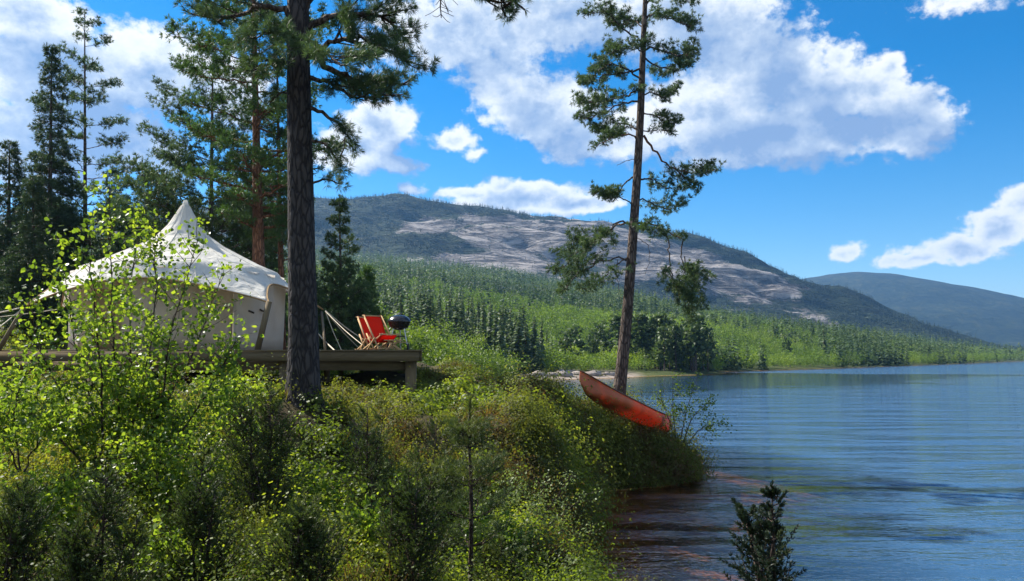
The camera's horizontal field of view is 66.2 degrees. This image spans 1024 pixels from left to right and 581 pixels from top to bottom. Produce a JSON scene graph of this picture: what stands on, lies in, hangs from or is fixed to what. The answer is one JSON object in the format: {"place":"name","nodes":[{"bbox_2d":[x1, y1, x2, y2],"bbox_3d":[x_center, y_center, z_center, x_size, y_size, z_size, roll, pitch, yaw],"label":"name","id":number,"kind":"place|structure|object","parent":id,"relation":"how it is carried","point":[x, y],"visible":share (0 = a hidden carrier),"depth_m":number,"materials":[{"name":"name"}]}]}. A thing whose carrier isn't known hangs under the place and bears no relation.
{"place":"outdoors","nodes":[
{"label":"outdoors","id":0,"kind":"place"},
{"bbox_2d":[0,257,1020,580],"bbox_3d":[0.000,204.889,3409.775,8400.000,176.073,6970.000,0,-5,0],"label":"ground","id":1,"kind":"structure","parent":0,"point":[884,567],"depth_m":18.43,"materials":[{"name":"soil"}]},
{"bbox_2d":[0,139,51,322],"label":"spruce tree","id":2,"kind":"object","parent":1,"relation":"on","point":[14,151],"visible":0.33,"depth_m":33.29,"materials":[{"name":"green plant"}]},
{"bbox_2d":[0,172,68,337],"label":"spruce tree","id":3,"kind":"object","parent":1,"relation":"on","point":[12,274],"visible":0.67,"depth_m":28.86,"materials":[{"name":"green plant"}]},
{"bbox_2d":[0,475,81,580],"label":"juniper bush","id":4,"kind":"object","parent":1,"relation":"on","point":[18,533],"visible":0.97,"depth_m":4.42,"materials":[{"name":"green plant"}]},
{"bbox_2d":[0,350,84,476],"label":"birch shrub","id":5,"kind":"object","parent":1,"relation":"on","point":[9,434],"visible":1,"depth_m":5.72,"materials":[{"name":"green plant"}]},
{"bbox_2d":[3,42,97,331],"bbox_3d":[-21.291,-4.495,36.503,4.779,14.524,4.817,0,-5,0],"label":"spruce tree","id":6,"kind":"object","parent":1,"relation":"on","point":[50,183],"visible":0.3,"depth_m":36.55,"materials":[{"name":"green plant"}]},
{"bbox_2d":[0,459,109,551],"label":"birch shrub","id":7,"kind":"object","parent":1,"relation":"on","point":[65,494],"visible":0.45,"depth_m":5.46,"materials":[{"name":"green plant"}]},
{"bbox_2d":[20,5,146,274],"bbox_3d":[-20.884,-5.546,38.550,5.843,17.575,5.478,4,-6,-42],"label":"pine tree","id":8,"kind":"object","parent":1,"relation":"on","point":[116,246],"visible":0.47,"depth_m":38.51,"materials":[{"name":"green plant"}]},
{"bbox_2d":[17,462,169,580],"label":"juniper bush","id":9,"kind":"object","parent":1,"relation":"on","point":[70,551],"visible":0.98,"depth_m":4.19,"materials":[{"name":"green plant"}]},
{"bbox_2d":[0,170,263,489],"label":"birch tree","id":10,"kind":"object","parent":1,"relation":"on","point":[138,394],"visible":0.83,"depth_m":7.04,"materials":[{"name":"green plant"}]},
{"bbox_2d":[96,500,217,580],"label":"birch shrub","id":11,"kind":"object","parent":1,"relation":"on","point":[174,538],"visible":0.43,"depth_m":4.73,"materials":[{"name":"green plant"}]},
{"bbox_2d":[86,421,228,508],"bbox_3d":[-2.696,1.358,6.080,1.020,0.686,0.605,0,-5,0],"label":"birch shrub","id":12,"kind":"object","parent":1,"relation":"on","point":[129,450],"visible":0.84,"depth_m":6.08,"materials":[{"name":"green plant"}]},
{"bbox_2d":[105,29,287,271],"bbox_3d":[-12.035,-3.646,31.527,7.744,13.853,6.700,4,-7,-43],"label":"pine tree","id":13,"kind":"object","parent":1,"relation":"on","point":[169,185],"visible":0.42,"depth_m":30.09,"materials":[{"name":"green plant"}]},
{"bbox_2d":[143,439,259,580],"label":"juniper bush","id":14,"kind":"object","parent":1,"relation":"on","point":[200,501],"visible":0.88,"depth_m":4.74,"materials":[{"name":"green plant"}]},
{"bbox_2d":[0,350,422,393],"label":"wooden platform","id":15,"kind":"structure","parent":1,"relation":"on","point":[342,360],"depth_m":17.89,"materials":[{"name":"brown wood"}]},
{"bbox_2d":[0,200,366,350],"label":"bell tent","id":16,"kind":"object","parent":15,"relation":"on","point":[262,307],"visible":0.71,"depth_m":19.11,"materials":[{"name":"fabric"}]},
{"bbox_2d":[93,289,120,349],"bbox_3d":[-9.551,0.688,18.519,0.728,1.451,0.082,-1,-5,13],"label":"door panel","id":17,"kind":"structure","parent":16,"relation":"in","point":[101,301],"depth_m":18.52,"materials":[{"name":"beige fabric"}]},
{"bbox_2d":[355,316,386,349],"bbox_3d":[-3.452,1.057,19.472,0.595,0.855,0.810,4,-6,-38],"label":"camp chair","id":18,"kind":"object","parent":15,"relation":"on","point":[363,326],"visible":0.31,"depth_m":19.50,"materials":[{"name":"red fabric"}]},
{"bbox_2d":[361,315,399,349],"bbox_3d":[-3.140,0.994,18.726,0.595,0.855,0.810,5,-7,-44],"label":"camp chair","id":19,"kind":"object","parent":15,"relation":"on","point":[375,326],"visible":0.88,"depth_m":18.78,"materials":[{"name":"red fabric"}]},
{"bbox_2d":[384,340,402,349],"bbox_3d":[-2.781,1.290,18.457,0.400,0.257,0.355,0,-5,0],"label":"wooden stool","id":20,"kind":"object","parent":15,"relation":"on","point":[394,344],"visible":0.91,"depth_m":18.31,"materials":[{"name":"brown wood"}]},
{"bbox_2d":[387,313,410,349],"bbox_3d":[-2.770,1.016,19.282,0.568,0.923,0.568,0,-5,0],"label":"kettle grill","id":21,"kind":"object","parent":15,"relation":"on","point":[399,322],"visible":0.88,"depth_m":19.11,"materials":[{"name":"black metal"}]},
{"bbox_2d":[154,365,273,470],"bbox_3d":[-2.825,1.220,7.513,1.167,1.020,0.642,0,-5,5],"label":"birch shrub","id":22,"kind":"object","parent":1,"relation":"on","point":[223,419],"visible":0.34,"depth_m":7.48,"materials":[{"name":"green plant"}]},
{"bbox_2d":[188,363,275,424],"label":"birch shrub","id":23,"kind":"object","parent":1,"relation":"on","point":[256,391],"visible":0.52,"depth_m":9.11,"materials":[{"name":"green plant"}]},
{"bbox_2d":[216,151,265,265],"bbox_3d":[-11.945,-1.668,34.304,3.693,9.199,3.411,0,-5,0],"label":"pine tree","id":24,"kind":"object","parent":1,"relation":"on","point":[227,239],"visible":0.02,"depth_m":34.05,"materials":[{"name":"green plant"}]},
{"bbox_2d":[159,0,354,266],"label":"pine tree","id":25,"kind":"object","parent":1,"relation":"on","point":[208,131],"visible":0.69,"depth_m":26.71,"materials":[{"name":"green plant"}]},
{"bbox_2d":[205,382,317,530],"bbox_3d":[-1.949,1.335,6.089,0.904,1.274,0.799,0,-5,0],"label":"juniper bush","id":26,"kind":"object","parent":1,"relation":"on","point":[272,470],"visible":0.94,"depth_m":6.02,"materials":[{"name":"green plant"}]},
{"bbox_2d":[263,200,287,346],"bbox_3d":[-11.113,-0.693,36.239,3.097,7.254,2.662,0,-5,0],"label":"pine tree","id":27,"kind":"object","parent":1,"relation":"on","point":[286,314],"visible":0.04,"depth_m":36.16,"materials":[{"name":"plant"}]},
{"bbox_2d":[239,19,314,349],"bbox_3d":[-8.729,-3.709,29.412,2.604,14.093,2.975,0,-5,0],"label":"pine tree","id":28,"kind":"object","parent":1,"relation":"on","point":[279,252],"visible":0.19,"depth_m":29.09,"materials":[{"name":"green plant"}]},
{"bbox_2d":[244,489,358,580],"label":"juniper bush","id":29,"kind":"object","parent":1,"relation":"on","point":[309,523],"visible":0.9,"depth_m":4.42,"materials":[{"name":"green plant"}]},
{"bbox_2d":[286,265,337,346],"bbox_3d":[-10.334,1.080,40.157,3.688,5.193,3.250,-4,-6,39],"label":"pine tree","id":30,"kind":"object","parent":1,"relation":"on","point":[317,278],"visible":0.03,"depth_m":40.14,"materials":[{"name":"green plant"}]},
{"bbox_2d":[277,460,375,544],"bbox_3d":[-1.544,1.775,6.431,0.889,0.784,0.625,0,-5,0],"label":"birch shrub","id":31,"kind":"object","parent":1,"relation":"on","point":[317,490],"visible":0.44,"depth_m":6.46,"materials":[{"name":"green plant"}]},
{"bbox_2d":[0,325,689,580],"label":"bilberry plants","id":32,"kind":"object","parent":1,"relation":"on","point":[434,396],"visible":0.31,"depth_m":7.43,"materials":[{"name":"green plant"}]},
{"bbox_2d":[317,194,380,349],"bbox_3d":[-6.540,-0.164,30.028,3.084,7.427,3.142,0,-5,0],"label":"pine tree","id":33,"kind":"object","parent":1,"relation":"on","point":[338,306],"visible":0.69,"depth_m":29.65,"materials":[{"name":"green plant"}]},
{"bbox_2d":[172,0,531,410],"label":"pine tree","id":34,"kind":"object","parent":1,"relation":"on","point":[303,48],"visible":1,"depth_m":9.96,"materials":[{"name":"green plant"}]},
{"bbox_2d":[0,318,726,580],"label":"heather","id":35,"kind":"object","parent":1,"relation":"on","point":[662,461],"visible":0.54,"depth_m":14.28,"materials":[{"name":"green plant"}]},
{"bbox_2d":[579,370,672,431],"bbox_3d":[3.349,3.262,22.324,0.820,0.637,5.113,-20,-32,34],"label":"canoe","id":36,"kind":"object","parent":35,"relation":"on","point":[599,389],"visible":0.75,"depth_m":21.49,"materials":[{"name":"red plastic"}]},
{"bbox_2d":[326,404,406,559],"bbox_3d":[-1.207,1.735,6.757,0.807,1.549,0.770,1,-5,-10],"label":"juniper bush","id":37,"kind":"object","parent":1,"relation":"on","point":[370,459],"visible":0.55,"depth_m":6.75,"materials":[{"name":"green plant"}]},
{"bbox_2d":[349,264,390,347],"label":"pine tree","id":38,"kind":"object","parent":1,"relation":"on","point":[367,273],"visible":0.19,"depth_m":37.98,"materials":[{"name":"green plant"}]},
{"bbox_2d":[323,483,435,562],"bbox_3d":[-0.945,1.701,5.504,0.841,0.669,0.594,0,-5,0],"label":"birch shrub","id":39,"kind":"object","parent":1,"relation":"on","point":[365,516],"visible":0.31,"depth_m":5.52,"materials":[{"name":"green plant"}]},
{"bbox_2d":[380,305,411,344],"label":"leafy bush","id":40,"kind":"object","parent":1,"relation":"on","point":[388,315],"visible":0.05,"depth_m":59.86,"materials":[{"name":"green plant"}]},
{"bbox_2d":[375,319,420,362],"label":"leafy bush","id":41,"kind":"object","parent":1,"relation":"on","point":[414,343],"visible":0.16,"depth_m":52.02,"materials":[{"name":"green plant"}]},
{"bbox_2d":[395,277,405,303],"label":"spruce tree","id":42,"kind":"object","parent":1,"relation":"on","point":[399,283],"visible":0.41,"depth_m":240.11,"materials":[{"name":"green plant"}]},
{"bbox_2d":[403,296,415,343],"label":"spruce tree","id":43,"kind":"object","parent":1,"relation":"on","point":[408,315],"visible":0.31,"depth_m":115.60,"materials":[{"name":"green plant"}]},
{"bbox_2d":[354,460,465,580],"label":"juniper bush","id":44,"kind":"object","parent":1,"relation":"on","point":[407,516],"visible":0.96,"depth_m":5.04,"materials":[{"name":"green plant"}]},
{"bbox_2d":[382,473,451,524],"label":"birch shrub","id":45,"kind":"object","parent":1,"relation":"on","point":[394,474],"visible":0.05,"depth_m":8.43,"materials":[{"name":"green plant"}]},
{"bbox_2d":[412,303,423,338],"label":"spruce tree","id":46,"kind":"object","parent":1,"relation":"on","point":[418,313],"visible":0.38,"depth_m":116.04,"materials":[{"name":"green plant"}]},
{"bbox_2d":[397,326,438,363],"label":"leafy bush","id":47,"kind":"object","parent":1,"relation":"on","point":[423,340],"visible":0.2,"depth_m":61.34,"materials":[{"name":"green plant"}]},
{"bbox_2d":[405,317,441,352],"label":"leafy bush","id":48,"kind":"object","parent":1,"relation":"on","point":[424,328],"visible":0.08,"depth_m":85.11,"materials":[{"name":"green plant"}]},
{"bbox_2d":[420,293,434,328],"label":"spruce tree","id":49,"kind":"object","parent":1,"relation":"on","point":[426,312],"visible":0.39,"depth_m":120.64,"materials":[{"name":"green plant"}]},
{"bbox_2d":[402,326,455,365],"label":"leafy bush","id":50,"kind":"object","parent":1,"relation":"on","point":[437,342],"visible":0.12,"depth_m":65.83,"materials":[{"name":"green plant"}]},
{"bbox_2d":[424,293,439,345],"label":"spruce tree","id":51,"kind":"object","parent":1,"relation":"on","point":[431,315],"visible":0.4,"depth_m":121.81,"materials":[{"name":"green plant"}]},
{"bbox_2d":[402,417,468,544],"bbox_3d":[-0.880,2.118,8.432,0.887,1.499,0.884,2,-5,-20],"label":"juniper bush","id":52,"kind":"object","parent":1,"relation":"on","point":[418,455],"visible":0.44,"depth_m":8.43,"materials":[{"name":"green plant"}]},
{"bbox_2d":[415,317,464,353],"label":"leafy bush","id":53,"kind":"object","parent":1,"relation":"on","point":[445,326],"visible":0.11,"depth_m":103.95,"materials":[{"name":"green plant"}]},
{"bbox_2d":[418,341,472,365],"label":"leafy bush","id":54,"kind":"object","parent":1,"relation":"on","point":[444,353],"visible":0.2,"depth_m":57.33,"materials":[{"name":"green plant"}]},
{"bbox_2d":[442,296,453,345],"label":"spruce tree","id":55,"kind":"object","parent":1,"relation":"on","point":[450,318],"visible":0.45,"depth_m":120.53,"materials":[{"name":"green plant"}]},
{"bbox_2d":[429,331,478,364],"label":"leafy bush","id":56,"kind":"object","parent":1,"relation":"on","point":[454,344],"visible":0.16,"depth_m":74.59,"materials":[{"name":"green plant"}]},
{"bbox_2d":[451,296,462,342],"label":"spruce tree","id":57,"kind":"object","parent":1,"relation":"on","point":[455,316],"visible":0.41,"depth_m":127.33,"materials":[{"name":"green plant"}]},
{"bbox_2d":[431,328,484,360],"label":"leafy bush","id":58,"kind":"object","parent":1,"relation":"on","point":[450,337],"visible":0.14,"depth_m":95.57,"materials":[{"name":"green plant"}]},
{"bbox_2d":[438,475,479,522],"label":"shrub","id":59,"kind":"object","parent":1,"relation":"on","point":[457,491],"visible":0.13,"depth_m":9.27,"materials":[{"name":"green plant"}]},
{"bbox_2d":[457,302,469,349],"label":"spruce tree","id":60,"kind":"object","parent":1,"relation":"on","point":[461,314],"visible":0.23,"depth_m":129.03,"materials":[{"name":"green plant"}]},
{"bbox_2d":[422,393,512,580],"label":"pine sapling","id":61,"kind":"object","parent":1,"relation":"on","point":[467,428],"visible":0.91,"depth_m":5.87,"materials":[{"name":"green plant"}]},
{"bbox_2d":[452,338,492,376],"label":"leafy bush","id":62,"kind":"object","parent":1,"relation":"on","point":[476,359],"visible":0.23,"depth_m":83.03,"materials":[{"name":"green plant"}]},
{"bbox_2d":[460,328,502,366],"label":"leafy bush","id":63,"kind":"object","parent":1,"relation":"on","point":[479,338],"visible":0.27,"depth_m":107.67,"materials":[{"name":"green plant"}]},
{"bbox_2d":[480,303,489,351],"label":"spruce tree","id":64,"kind":"object","parent":1,"relation":"on","point":[483,322],"visible":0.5,"depth_m":129.07,"materials":[{"name":"green plant"}]},
{"bbox_2d":[442,503,536,561],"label":"birch shrub","id":65,"kind":"object","parent":1,"relation":"on","point":[508,525],"visible":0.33,"depth_m":7.99,"materials":[{"name":"green plant"}]},
{"bbox_2d":[486,304,493,350],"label":"spruce tree","id":66,"kind":"object","parent":1,"relation":"on","point":[490,324],"visible":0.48,"depth_m":130.05,"materials":[{"name":"green plant"}]},
{"bbox_2d":[474,346,511,377],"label":"leafy bush","id":67,"kind":"object","parent":1,"relation":"on","point":[495,366],"visible":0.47,"depth_m":91.27,"materials":[{"name":"green plant"}]},
{"bbox_2d":[488,315,497,371],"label":"spruce tree","id":68,"kind":"object","parent":1,"relation":"on","point":[494,338],"visible":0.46,"depth_m":122.70,"materials":[{"name":"green plant"}]},
{"bbox_2d":[494,315,507,367],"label":"spruce tree","id":69,"kind":"object","parent":1,"relation":"on","point":[500,336],"visible":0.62,"depth_m":117.19,"materials":[{"name":"green plant"}]},
{"bbox_2d":[485,351,522,381],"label":"leafy bush","id":70,"kind":"object","parent":1,"relation":"on","point":[514,362],"visible":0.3,"depth_m":99.11,"materials":[{"name":"green plant"}]},
{"bbox_2d":[496,305,513,324],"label":"pine tree","id":71,"kind":"object","parent":1,"relation":"on","point":[499,311],"visible":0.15,"depth_m":181.18,"materials":[{"name":"green plant"}]},
{"bbox_2d":[461,532,554,580],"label":"juniper bush","id":72,"kind":"object","parent":1,"relation":"on","point":[496,554],"visible":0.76,"depth_m":6.03,"materials":[{"name":"green plant"}]},
{"bbox_2d":[505,306,514,345],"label":"spruce tree","id":73,"kind":"object","parent":1,"relation":"on","point":[510,319],"visible":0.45,"depth_m":135.73,"materials":[{"name":"green plant"}]},
{"bbox_2d":[0,220,1023,371],"bbox_3d":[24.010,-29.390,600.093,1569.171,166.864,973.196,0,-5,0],"label":"conifer forest","id":74,"kind":"object","parent":1,"relation":"on","point":[401,267],"visible":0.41,"depth_m":377.46,"materials":[{"name":"green plant"}]},
{"bbox_2d":[507,320,526,372],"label":"spruce tree","id":75,"kind":"object","parent":1,"relation":"on","point":[517,345],"visible":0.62,"depth_m":129.01,"materials":[{"name":"green plant"}]},
{"bbox_2d":[515,322,533,373],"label":"spruce tree","id":76,"kind":"object","parent":1,"relation":"on","point":[525,349],"visible":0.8,"depth_m":126.86,"materials":[{"name":"green plant"}]},
{"bbox_2d":[528,332,536,369],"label":"spruce tree","id":77,"kind":"object","parent":1,"relation":"on","point":[531,344],"visible":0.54,"depth_m":132.54,"materials":[{"name":"green plant"}]},
{"bbox_2d":[467,466,604,550],"bbox_3d":[0.337,2.697,9.481,1.639,1.115,1.130,-1,-5,15],"label":"willow shrub","id":78,"kind":"object","parent":1,"relation":"on","point":[538,494],"visible":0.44,"depth_m":9.61,"materials":[{"name":"green plant"}]},
{"bbox_2d":[532,315,542,370],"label":"spruce tree","id":79,"kind":"object","parent":1,"relation":"on","point":[534,331],"visible":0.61,"depth_m":133.97,"materials":[{"name":"green plant"}]},
{"bbox_2d":[539,318,545,367],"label":"spruce tree","id":80,"kind":"object","parent":1,"relation":"on","point":[541,340],"visible":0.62,"depth_m":142.44,"materials":[{"name":"green plant"}]},
{"bbox_2d":[92,250,1023,374],"bbox_3d":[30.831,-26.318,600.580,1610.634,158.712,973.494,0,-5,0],"label":"birch forest","id":81,"kind":"object","parent":1,"relation":"on","point":[562,317],"visible":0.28,"depth_m":263.86,"materials":[{"name":"green plant"}]},
{"bbox_2d":[553,323,589,357],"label":"pine tree","id":82,"kind":"object","parent":1,"relation":"on","point":[573,332],"visible":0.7,"depth_m":148.66,"materials":[{"name":"green plant"}]},
{"bbox_2d":[586,329,601,368],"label":"pine tree","id":83,"kind":"object","parent":1,"relation":"on","point":[591,343],"visible":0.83,"depth_m":159.22,"materials":[{"name":"green plant"}]},
{"bbox_2d":[591,319,614,352],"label":"pine tree","id":84,"kind":"object","parent":1,"relation":"on","point":[606,344],"visible":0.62,"depth_m":174.16,"materials":[{"name":"green plant"}]},
{"bbox_2d":[605,313,631,349],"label":"pine tree","id":85,"kind":"object","parent":1,"relation":"on","point":[615,320],"visible":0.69,"depth_m":161.29,"materials":[{"name":"green plant"}]},
{"bbox_2d":[544,0,726,394],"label":"pine tree","id":86,"kind":"object","parent":1,"relation":"on","point":[610,193],"visible":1,"depth_m":25.23,"materials":[{"name":"green plant"}]},
{"bbox_2d":[632,310,649,368],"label":"pine tree","id":87,"kind":"object","parent":1,"relation":"on","point":[644,318],"visible":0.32,"depth_m":160.33,"materials":[{"name":"green plant"}]},
{"bbox_2d":[630,311,654,369],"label":"pine tree","id":88,"kind":"object","parent":1,"relation":"on","point":[634,331],"visible":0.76,"depth_m":157.64,"materials":[{"name":"green plant"}]},
{"bbox_2d":[633,324,655,359],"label":"pine tree","id":89,"kind":"object","parent":1,"relation":"on","point":[649,332],"visible":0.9,"depth_m":157.04,"materials":[{"name":"green plant"}]},
{"bbox_2d":[646,312,671,369],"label":"pine tree","id":90,"kind":"object","parent":1,"relation":"on","point":[657,322],"visible":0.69,"depth_m":157.89,"materials":[{"name":"green plant"}]},
{"bbox_2d":[651,323,673,370],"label":"pine tree","id":91,"kind":"object","parent":1,"relation":"on","point":[661,342],"visible":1,"depth_m":152.32,"materials":[{"name":"green plant"}]},
{"bbox_2d":[661,318,679,369],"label":"pine tree","id":92,"kind":"object","parent":1,"relation":"on","point":[672,321],"visible":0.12,"depth_m":158.37,"materials":[{"name":"green plant"}]},
{"bbox_2d":[669,323,681,370],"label":"pine tree","id":93,"kind":"object","parent":1,"relation":"on","point":[674,329],"visible":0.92,"depth_m":154.31,"materials":[{"name":"green plant"}]},
{"bbox_2d":[665,329,685,369],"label":"pine tree","id":94,"kind":"object","parent":1,"relation":"on","point":[678,355],"visible":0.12,"depth_m":158.10,"materials":[{"name":"green plant"}]},
{"bbox_2d":[679,325,706,371],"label":"pine tree","id":95,"kind":"object","parent":1,"relation":"on","point":[700,350],"visible":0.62,"depth_m":152.40,"materials":[{"name":"green plant"}]},
{"bbox_2d":[651,368,736,443],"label":"shrub","id":96,"kind":"object","parent":1,"relation":"on","point":[674,413],"visible":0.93,"depth_m":22.93,"materials":[{"name":"green plant"}]},
{"bbox_2d":[676,313,716,371],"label":"pine tree","id":97,"kind":"object","parent":1,"relation":"on","point":[689,331],"visible":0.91,"depth_m":151.54,"materials":[{"name":"green plant"}]},
{"bbox_2d":[697,324,716,371],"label":"pine tree","id":98,"kind":"object","parent":1,"relation":"on","point":[707,357],"visible":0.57,"depth_m":157.97,"materials":[{"name":"green plant"}]},
{"bbox_2d":[717,479,806,580],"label":"juniper bush","id":99,"kind":"object","parent":1,"relation":"on","point":[769,534],"visible":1,"depth_m":3.92,"materials":[{"name":"green plant"}]},
{"bbox_2d":[780,334,792,352],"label":"pine tree","id":100,"kind":"object","parent":1,"relation":"on","point":[787,342],"visible":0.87,"depth_m":261.05,"materials":[{"name":"green plant"}]},
{"bbox_2d":[820,325,826,355],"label":"spruce tree","id":101,"kind":"object","parent":1,"relation":"on","point":[824,342],"visible":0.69,"depth_m":269.18,"materials":[{"name":"green plant"}]},
{"bbox_2d":[0,193,1022,349],"bbox_3d":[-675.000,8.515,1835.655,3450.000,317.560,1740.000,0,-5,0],"label":"mountain","id":102,"kind":"structure","parent":0,"point":[528,236],"depth_m":1168.35,"materials":[{"name":"grey stone"}]},
{"bbox_2d":[2,190,1023,350],"bbox_3d":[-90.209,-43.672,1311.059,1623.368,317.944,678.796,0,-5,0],"label":"mountain forest","id":103,"kind":"object","parent":102,"relation":"on","point":[833,311],"visible":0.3,"depth_m":1173.96,"materials":[{"name":"green plant"}]},
{"bbox_2d":[0,0,1023,297],"label":"sky","id":104,"kind":"structure","parent":0,"point":[874,136],"materials":[{"name":"blue"}]},
{"bbox_2d":[553,361,1023,580],"bbox_3d":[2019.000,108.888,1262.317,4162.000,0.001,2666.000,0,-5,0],"label":"lake water","id":105,"kind":"structure","parent":0,"point":[944,443],"depth_m":30.86,"materials":[{"name":"blue liquid"}]},
{"bbox_2d":[801,272,1023,346],"bbox_3d":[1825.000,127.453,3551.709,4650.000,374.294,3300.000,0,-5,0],"label":"distant mountain","id":106,"kind":"structure","parent":0,"point":[990,316],"depth_m":2785.76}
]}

